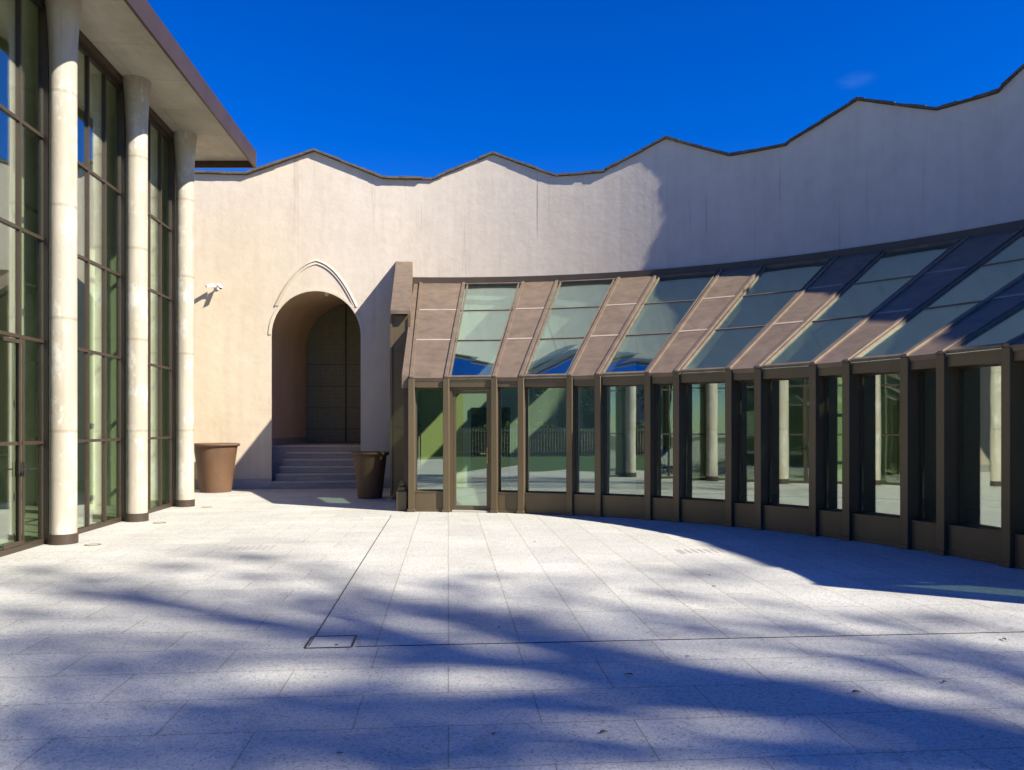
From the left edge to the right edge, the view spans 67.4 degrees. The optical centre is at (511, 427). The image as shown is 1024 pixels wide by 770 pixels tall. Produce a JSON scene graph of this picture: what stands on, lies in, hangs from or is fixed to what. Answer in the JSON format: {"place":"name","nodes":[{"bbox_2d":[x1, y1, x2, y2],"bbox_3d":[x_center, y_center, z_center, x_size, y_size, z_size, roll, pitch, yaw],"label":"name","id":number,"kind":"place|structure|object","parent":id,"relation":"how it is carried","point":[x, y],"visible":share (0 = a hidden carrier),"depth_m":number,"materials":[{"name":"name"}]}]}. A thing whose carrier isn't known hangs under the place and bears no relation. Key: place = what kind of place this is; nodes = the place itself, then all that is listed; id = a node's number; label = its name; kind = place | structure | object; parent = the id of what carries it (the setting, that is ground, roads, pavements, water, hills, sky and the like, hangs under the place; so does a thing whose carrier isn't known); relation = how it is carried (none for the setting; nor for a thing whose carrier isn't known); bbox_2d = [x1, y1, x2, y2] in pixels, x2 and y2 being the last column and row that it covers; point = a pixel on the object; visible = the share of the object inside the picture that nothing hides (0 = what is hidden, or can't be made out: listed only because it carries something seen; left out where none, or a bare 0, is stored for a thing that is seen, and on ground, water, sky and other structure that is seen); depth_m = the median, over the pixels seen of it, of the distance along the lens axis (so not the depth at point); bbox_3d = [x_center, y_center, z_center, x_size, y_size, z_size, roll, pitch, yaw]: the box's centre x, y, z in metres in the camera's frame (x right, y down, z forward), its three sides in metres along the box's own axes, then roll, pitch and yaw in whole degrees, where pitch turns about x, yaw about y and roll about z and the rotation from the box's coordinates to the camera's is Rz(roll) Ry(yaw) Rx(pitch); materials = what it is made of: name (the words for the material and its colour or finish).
{"place":"outdoors","nodes":[
{"label":"outdoors","id":0,"kind":"place"},
{"bbox_2d":[0,488,1023,769],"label":"paving","id":1,"kind":"structure","parent":0,"point":[178,638],"depth_m":5.43,"materials":[{"name":"stone"}]},
{"bbox_2d":[84,543,100,545],"bbox_3d":[-5.518,1.556,10.109,0.200,0.027,0.200,0,0,0],"label":"ground light","id":2,"kind":"object","parent":1,"relation":"on","point":[95,544],"visible":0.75,"depth_m":10.11,"materials":[{"name":"metal"}]},
{"bbox_2d":[0,0,255,556],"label":"glazed pavilion","id":3,"kind":"structure","parent":1,"relation":"on","point":[118,125],"depth_m":12.55,"materials":[{"name":"concrete"}]},
{"bbox_2d":[0,0,48,556],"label":"window","id":4,"kind":"structure","parent":3,"relation":"in","point":[18,545],"depth_m":10.08,"materials":[{"name":"brown metal"}]},
{"bbox_2d":[77,29,125,533],"bbox_3d":[-6.344,-2.090,11.486,0.155,7.280,2.457,0,0,-5],"label":"window","id":5,"kind":"structure","parent":3,"relation":"in","point":[91,54],"depth_m":12.05,"materials":[{"name":"brown metal"}]},
{"bbox_2d":[148,106,175,512],"bbox_3d":[-6.560,-2.090,13.889,0.155,7.280,2.364,0,0,-5],"label":"window","id":6,"kind":"structure","parent":3,"relation":"in","point":[154,120],"depth_m":14.44,"materials":[{"name":"brown metal"}]},
{"bbox_2d":[194,443,239,492],"bbox_3d":[-7.114,0.966,18.445,1.111,1.168,1.111,0,0,0],"label":"planter pot","id":7,"kind":"object","parent":1,"relation":"on","point":[215,464],"visible":0.94,"depth_m":18.09,"materials":[{"name":"brown ceramic"}]},
{"bbox_2d":[225,545,277,550],"bbox_3d":[-3.330,1.557,9.841,0.580,0.026,0.360,0,0,-5],"label":"drain grating","id":8,"kind":"object","parent":1,"relation":"on","point":[237,548],"visible":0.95,"depth_m":9.79,"materials":[{"name":"stone"}]},
{"bbox_2d":[304,635,356,648],"bbox_3d":[-1.305,1.557,5.544,0.339,0.026,0.314,0,0,-5],"label":"access cover","id":9,"kind":"object","parent":1,"relation":"on","point":[339,641],"visible":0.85,"depth_m":5.52,"materials":[{"name":"grey metal"}]},
{"bbox_2d":[308,515,391,645],"bbox_3d":[-1.777,1.558,9.450,0.009,0.024,8.084,0,0,-5],"label":"drain slot","id":10,"kind":"object","parent":1,"relation":"on","point":[345,588],"visible":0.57,"depth_m":7.18,"materials":[{"name":"grey metal"}]},
{"bbox_2d":[351,451,388,498],"bbox_3d":[-3.108,1.043,16.817,0.836,1.013,0.836,0,0,0],"label":"planter pot","id":11,"kind":"object","parent":1,"relation":"on","point":[369,466],"visible":1,"depth_m":16.55,"materials":[{"name":"brown ceramic"}]},
{"bbox_2d":[194,63,1023,508],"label":"courtyard wall","id":12,"kind":"structure","parent":1,"relation":"on","point":[290,375],"depth_m":19.29,"materials":[{"name":"paint"}]},
{"bbox_2d":[206,283,222,289],"bbox_3d":[-7.376,-3.494,19.078,0.457,0.167,0.323,0,0,0],"label":"security camera","id":13,"kind":"object","parent":12,"relation":"attached to","point":[218,286],"visible":1,"depth_m":19.02,"materials":[{"name":"white paint"}]},
{"bbox_2d":[306,304,345,442],"bbox_3d":[-5.896,-1.720,24.343,1.222,4.407,0.076,0,0,-5],"label":"door leaf","id":14,"kind":"structure","parent":12,"relation":"in","point":[326,342],"depth_m":24.32,"materials":[{"name":"brown wood"}]},
{"bbox_2d":[347,304,360,441],"bbox_3d":[-4.327,-1.738,24.481,1.851,4.443,0.076,0,0,-5],"label":"door leaf","id":15,"kind":"structure","parent":12,"relation":"in","point":[353,328],"depth_m":24.39,"materials":[{"name":"brown wood"}]},
{"bbox_2d":[471,407,509,487],"bbox_3d":[-0.544,0.523,19.601,0.993,2.054,0.086,0,0,5],"label":"inner door","id":16,"kind":"structure","parent":12,"relation":"in","point":[478,414],"depth_m":19.57,"materials":[{"name":"clear glass"}]},
{"bbox_2d":[356,631,1023,646],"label":"drain slot","id":17,"kind":"object","parent":1,"relation":"on","point":[684,639],"visible":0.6,"depth_m":5.60,"materials":[{"name":"grey metal"}]},
{"bbox_2d":[675,549,727,553],"bbox_3d":[2.365,1.557,9.588,0.580,0.026,0.360,0,0,-5],"label":"drain grating","id":18,"kind":"object","parent":1,"relation":"on","point":[701,551],"visible":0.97,"depth_m":9.55,"materials":[{"name":"metal"}]},
{"bbox_2d":[390,219,1023,568],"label":"glass veranda","id":19,"kind":"object","parent":1,"relation":"on","point":[860,381],"visible":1,"depth_m":14.16,"materials":[{"name":"brown metal"}]},
{"bbox_2d":[404,388,418,508],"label":"end window","id":20,"kind":"structure","parent":19,"relation":"in","point":[405,389],"depth_m":14.34,"materials":[{"name":"brown metal"}]},
{"bbox_2d":[416,388,442,490],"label":"window","id":21,"kind":"structure","parent":19,"relation":"in","point":[416,388],"depth_m":14.26,"materials":[{"name":"brown metal"}]},
{"bbox_2d":[453,391,488,509],"bbox_3d":[-0.750,0.422,14.073,0.682,2.176,0.138,0,0,8],"label":"glass door","id":22,"kind":"structure","parent":19,"relation":"in","point":[468,507],"depth_m":14.11,"materials":[{"name":"brown metal"}]},
{"bbox_2d":[499,387,517,491],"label":"window","id":23,"kind":"structure","parent":19,"relation":"in","point":[512,387],"depth_m":14.08,"materials":[{"name":"brown metal"}]},
{"bbox_2d":[526,387,565,492],"bbox_3d":[0.664,0.225,13.873,0.816,1.903,0.055,0,0,15],"label":"window","id":24,"kind":"structure","parent":19,"relation":"in","point":[526,387],"depth_m":13.95,"materials":[{"name":"brown metal"}]},
{"bbox_2d":[576,386,594,493],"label":"window","id":25,"kind":"structure","parent":19,"relation":"in","point":[577,387],"depth_m":13.66,"materials":[{"name":"brown metal"}]},
{"bbox_2d":[605,385,643,495],"bbox_3d":[1.996,0.225,13.278,0.815,1.903,0.055,0,0,27],"label":"window","id":26,"kind":"structure","parent":19,"relation":"in","point":[606,493],"depth_m":13.43,"materials":[{"name":"brown metal"}]},
{"bbox_2d":[655,384,672,497],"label":"window","id":27,"kind":"structure","parent":19,"relation":"in","point":[656,385],"depth_m":12.99,"materials":[{"name":"brown metal"}]},
{"bbox_2d":[685,382,724,500],"bbox_3d":[3.188,0.225,12.454,0.818,1.903,0.055,0,0,39],"label":"window","id":28,"kind":"structure","parent":19,"relation":"in","point":[686,384],"depth_m":12.68,"materials":[{"name":"brown metal"}]},
{"bbox_2d":[738,380,753,502],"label":"window","id":29,"kind":"structure","parent":19,"relation":"in","point":[739,382],"depth_m":12.09,"materials":[{"name":"brown metal"}]},
{"bbox_2d":[769,378,808,507],"bbox_3d":[4.192,0.225,11.447,0.055,1.903,0.797,0,0,-39],"label":"window","id":30,"kind":"structure","parent":19,"relation":"in","point":[770,381],"depth_m":11.73,"materials":[{"name":"brown metal"}]},
{"bbox_2d":[825,376,841,510],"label":"window","id":31,"kind":"structure","parent":19,"relation":"in","point":[826,378],"depth_m":11.03,"materials":[{"name":"brown metal"}]},
{"bbox_2d":[860,372,899,516],"bbox_3d":[5.000,0.225,10.276,0.055,1.903,0.768,0,0,-27],"label":"window","id":32,"kind":"structure","parent":19,"relation":"in","point":[862,375],"depth_m":10.59,"materials":[{"name":"brown metal"}]},
{"bbox_2d":[920,369,935,520],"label":"window","id":33,"kind":"structure","parent":19,"relation":"in","point":[922,372],"depth_m":9.82,"materials":[{"name":"brown metal"}]},
{"bbox_2d":[959,364,1000,529],"bbox_3d":[5.574,0.225,9.008,0.055,1.903,0.765,0,0,-15],"label":"window","id":34,"kind":"structure","parent":19,"relation":"in","point":[961,370],"depth_m":9.35,"materials":[{"name":"brown metal"}]},
{"bbox_2d":[147,0,1023,176],"label":"sky","id":35,"kind":"structure","parent":0,"point":[424,88],"materials":[{"name":"blue"}]}
]}

